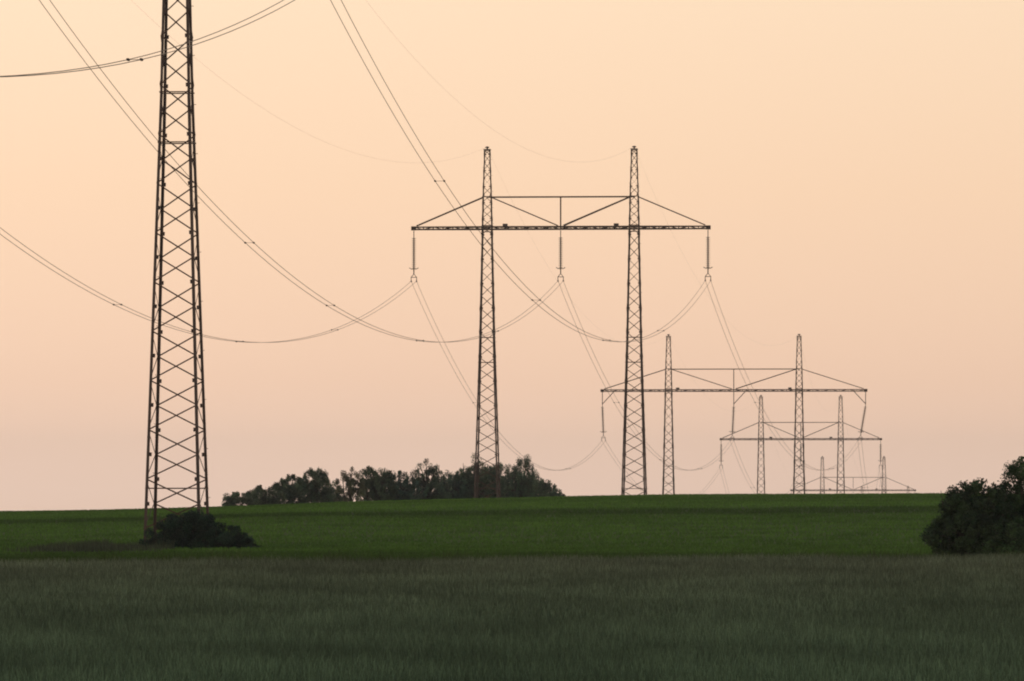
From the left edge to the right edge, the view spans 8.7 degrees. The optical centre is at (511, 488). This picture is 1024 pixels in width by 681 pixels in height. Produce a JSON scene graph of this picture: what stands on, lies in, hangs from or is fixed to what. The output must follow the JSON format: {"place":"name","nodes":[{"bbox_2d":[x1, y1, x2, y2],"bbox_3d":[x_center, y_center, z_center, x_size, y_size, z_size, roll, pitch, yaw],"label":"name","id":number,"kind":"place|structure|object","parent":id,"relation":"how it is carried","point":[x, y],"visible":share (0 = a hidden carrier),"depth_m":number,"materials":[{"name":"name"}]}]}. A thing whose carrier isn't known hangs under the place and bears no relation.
{"place":"outdoors","nodes":[
{"label":"outdoors","id":0,"kind":"place"},
{"bbox_2d":[3,538,174,553],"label":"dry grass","id":1,"kind":"structure","parent":0,"point":[81,546],"depth_m":259.54,"materials":[{"name":"green plant"}]},
{"bbox_2d":[0,493,991,562],"bbox_3d":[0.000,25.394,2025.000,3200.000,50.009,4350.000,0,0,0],"label":"ground","id":2,"kind":"structure","parent":0,"point":[589,510],"depth_m":315.18,"materials":[{"name":"green plant"}]},
{"bbox_2d":[138,531,174,548],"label":"bush","id":3,"kind":"object","parent":2,"relation":"on","point":[151,540],"visible":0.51,"depth_m":270.99,"materials":[{"name":"green plant"}]},
{"bbox_2d":[143,0,209,541],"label":"transmission pylon","id":4,"kind":"object","parent":2,"relation":"on","point":[164,90],"visible":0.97,"depth_m":276.02,"materials":[{"name":"metal"}]},
{"bbox_2d":[0,0,294,76],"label":"power line","id":5,"kind":"object","parent":4,"relation":"hanging from","point":[128,59],"visible":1,"depth_m":222.12,"materials":[{"name":"metal"}]},
{"bbox_2d":[0,228,412,342],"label":"power line","id":6,"kind":"object","parent":4,"relation":"hanging from","point":[180,328],"visible":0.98,"depth_m":410.31,"materials":[{"name":"metal"}]},
{"bbox_2d":[39,0,562,341],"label":"power line","id":7,"kind":"object","parent":4,"relation":"hanging from","point":[238,228],"visible":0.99,"depth_m":347.63,"materials":[{"name":"metal"}]},
{"bbox_2d":[147,15,483,162],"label":"earth wire","id":8,"kind":"object","parent":4,"relation":"hanging from","point":[279,118],"visible":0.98,"depth_m":412.13,"materials":[{"name":"metal"}]},
{"bbox_2d":[368,3,633,161],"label":"earth wire","id":9,"kind":"object","parent":4,"relation":"attached to","point":[469,111],"visible":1,"depth_m":412.77,"materials":[{"name":"metal"}]},
{"bbox_2d":[330,0,709,341],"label":"power line","id":10,"kind":"object","parent":4,"relation":"hanging from","point":[466,213],"visible":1,"depth_m":336.18,"materials":[{"name":"metal"}]},
{"bbox_2d":[144,509,231,548],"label":"bush","id":11,"kind":"object","parent":2,"relation":"on","point":[188,528],"visible":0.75,"depth_m":272.48,"materials":[{"name":"green plant"}]},
{"bbox_2d":[197,525,260,547],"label":"bush","id":12,"kind":"object","parent":2,"relation":"on","point":[223,539],"visible":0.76,"depth_m":271.66,"materials":[{"name":"green plant"}]},
{"bbox_2d":[222,491,258,505],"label":"copse shrub","id":13,"kind":"object","parent":2,"relation":"on","point":[235,499],"visible":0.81,"depth_m":559.61,"materials":[{"name":"green plant"}]},
{"bbox_2d":[249,484,285,504],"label":"copse shrub","id":14,"kind":"object","parent":2,"relation":"on","point":[265,498],"visible":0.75,"depth_m":565.47,"materials":[{"name":"green plant"}]},
{"bbox_2d":[271,474,310,503],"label":"copse tree","id":15,"kind":"object","parent":2,"relation":"on","point":[295,493],"visible":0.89,"depth_m":569.42,"materials":[{"name":"green plant"}]},
{"bbox_2d":[299,467,335,502],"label":"copse tree","id":16,"kind":"object","parent":2,"relation":"on","point":[318,482],"visible":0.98,"depth_m":571.43,"materials":[{"name":"green plant"}]},
{"bbox_2d":[323,481,342,501],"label":"copse shrub","id":17,"kind":"object","parent":2,"relation":"on","point":[333,491],"visible":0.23,"depth_m":589.43,"materials":[{"name":"green plant"}]},
{"bbox_2d":[334,466,366,501],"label":"copse tree","id":18,"kind":"object","parent":2,"relation":"on","point":[352,490],"visible":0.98,"depth_m":564.80,"materials":[{"name":"green plant"}]},
{"bbox_2d":[353,465,398,500],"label":"copse tree","id":19,"kind":"object","parent":2,"relation":"on","point":[376,483],"visible":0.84,"depth_m":571.43,"materials":[{"name":"green plant"}]},
{"bbox_2d":[387,470,420,500],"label":"copse tree","id":20,"kind":"object","parent":2,"relation":"on","point":[401,494],"visible":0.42,"depth_m":577.51,"materials":[{"name":"green plant"}]},
{"bbox_2d":[405,458,452,499],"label":"copse tree","id":21,"kind":"object","parent":2,"relation":"on","point":[428,485],"visible":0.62,"depth_m":581.59,"materials":[{"name":"green plant"}]},
{"bbox_2d":[431,470,467,498],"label":"copse tree","id":22,"kind":"object","parent":2,"relation":"on","point":[460,489],"visible":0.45,"depth_m":585.59,"materials":[{"name":"green plant"}]},
{"bbox_2d":[453,454,495,498],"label":"copse tree","id":23,"kind":"object","parent":2,"relation":"on","point":[468,473],"visible":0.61,"depth_m":587.47,"materials":[{"name":"green plant"}]},
{"bbox_2d":[481,462,514,497],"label":"copse tree","id":24,"kind":"object","parent":2,"relation":"on","point":[502,479],"visible":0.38,"depth_m":589.49,"materials":[{"name":"green plant"}]},
{"bbox_2d":[0,545,1022,563],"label":"margin weeds","id":25,"kind":"object","parent":2,"relation":"on","point":[458,557],"visible":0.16,"depth_m":169.68,"materials":[{"name":"green plant"}]},
{"bbox_2d":[503,454,540,497],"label":"copse tree","id":26,"kind":"object","parent":2,"relation":"on","point":[521,483],"visible":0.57,"depth_m":583.60,"materials":[{"name":"green plant"}]},
{"bbox_2d":[526,478,557,496],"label":"copse shrub","id":27,"kind":"object","parent":2,"relation":"on","point":[542,487],"visible":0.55,"depth_m":577.59,"materials":[{"name":"green plant"}]},
{"bbox_2d":[545,488,565,496],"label":"copse shrub","id":28,"kind":"object","parent":2,"relation":"on","point":[554,492],"visible":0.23,"depth_m":573.86,"materials":[{"name":"green plant"}]},
{"bbox_2d":[410,146,711,497],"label":"transmission pylon","id":29,"kind":"object","parent":2,"relation":"on","point":[483,227],"visible":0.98,"depth_m":555.88,"materials":[{"name":"metal"}]},
{"bbox_2d":[413,283,602,469],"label":"power line","id":30,"kind":"object","parent":29,"relation":"hanging from","point":[473,395],"visible":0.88,"depth_m":610.27,"materials":[{"name":"metal"}]},
{"bbox_2d":[558,282,732,469],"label":"power line","id":31,"kind":"object","parent":29,"relation":"hanging from","point":[614,394],"visible":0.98,"depth_m":609.24,"materials":[{"name":"metal"}]},
{"bbox_2d":[706,282,858,469],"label":"power line","id":32,"kind":"object","parent":29,"relation":"hanging from","point":[754,391],"visible":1,"depth_m":610.94,"materials":[{"name":"metal"}]},
{"bbox_2d":[600,334,866,493],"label":"transmission pylon","id":33,"kind":"object","parent":2,"relation":"on","point":[790,389],"visible":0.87,"depth_m":804.88,"materials":[{"name":"metal"}]},
{"bbox_2d":[603,442,721,494],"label":"power line","id":34,"kind":"object","parent":33,"relation":"hanging from","point":[633,480],"visible":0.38,"depth_m":850.55,"materials":[{"name":"metal"}]},
{"bbox_2d":[730,441,800,493],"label":"power line","id":35,"kind":"object","parent":33,"relation":"hanging from","point":[750,480],"visible":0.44,"depth_m":854.03,"materials":[{"name":"metal"}]},
{"bbox_2d":[858,446,881,493],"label":"power line","id":36,"kind":"object","parent":33,"relation":"hanging from","point":[865,473],"visible":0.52,"depth_m":855.34,"materials":[{"name":"metal"}]},
{"bbox_2d":[719,395,881,493],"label":"transmission pylon","id":37,"kind":"object","parent":2,"relation":"on","point":[798,438],"visible":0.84,"depth_m":1028.73,"materials":[{"name":"metal"}]},
{"bbox_2d":[790,456,915,493],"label":"transmission pylon","id":38,"kind":"object","parent":2,"relation":"on","point":[882,477],"visible":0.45,"depth_m":1329.73,"materials":[{"name":"metal"}]},
{"bbox_2d":[919,477,1021,556],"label":"bush","id":39,"kind":"object","parent":2,"relation":"on","point":[962,526],"visible":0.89,"depth_m":199.43,"materials":[{"name":"green plant"}]},
{"bbox_2d":[980,520,1023,555],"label":"bush","id":40,"kind":"object","parent":2,"relation":"on","point":[1016,543],"visible":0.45,"depth_m":198.76,"materials":[{"name":"green plant"}]},
{"bbox_2d":[992,456,1023,532],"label":"bush","id":41,"kind":"object","parent":2,"relation":"on","point":[1014,473],"visible":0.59,"depth_m":200.87,"materials":[{"name":"green plant"}]},
{"bbox_2d":[0,552,1023,680],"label":"wheat field","id":42,"kind":"structure","parent":0,"point":[823,617],"depth_m":89.09,"materials":[{"name":"green plant"}]},
{"bbox_2d":[0,0,1023,510],"label":"sky","id":43,"kind":"structure","parent":0,"point":[855,168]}
]}

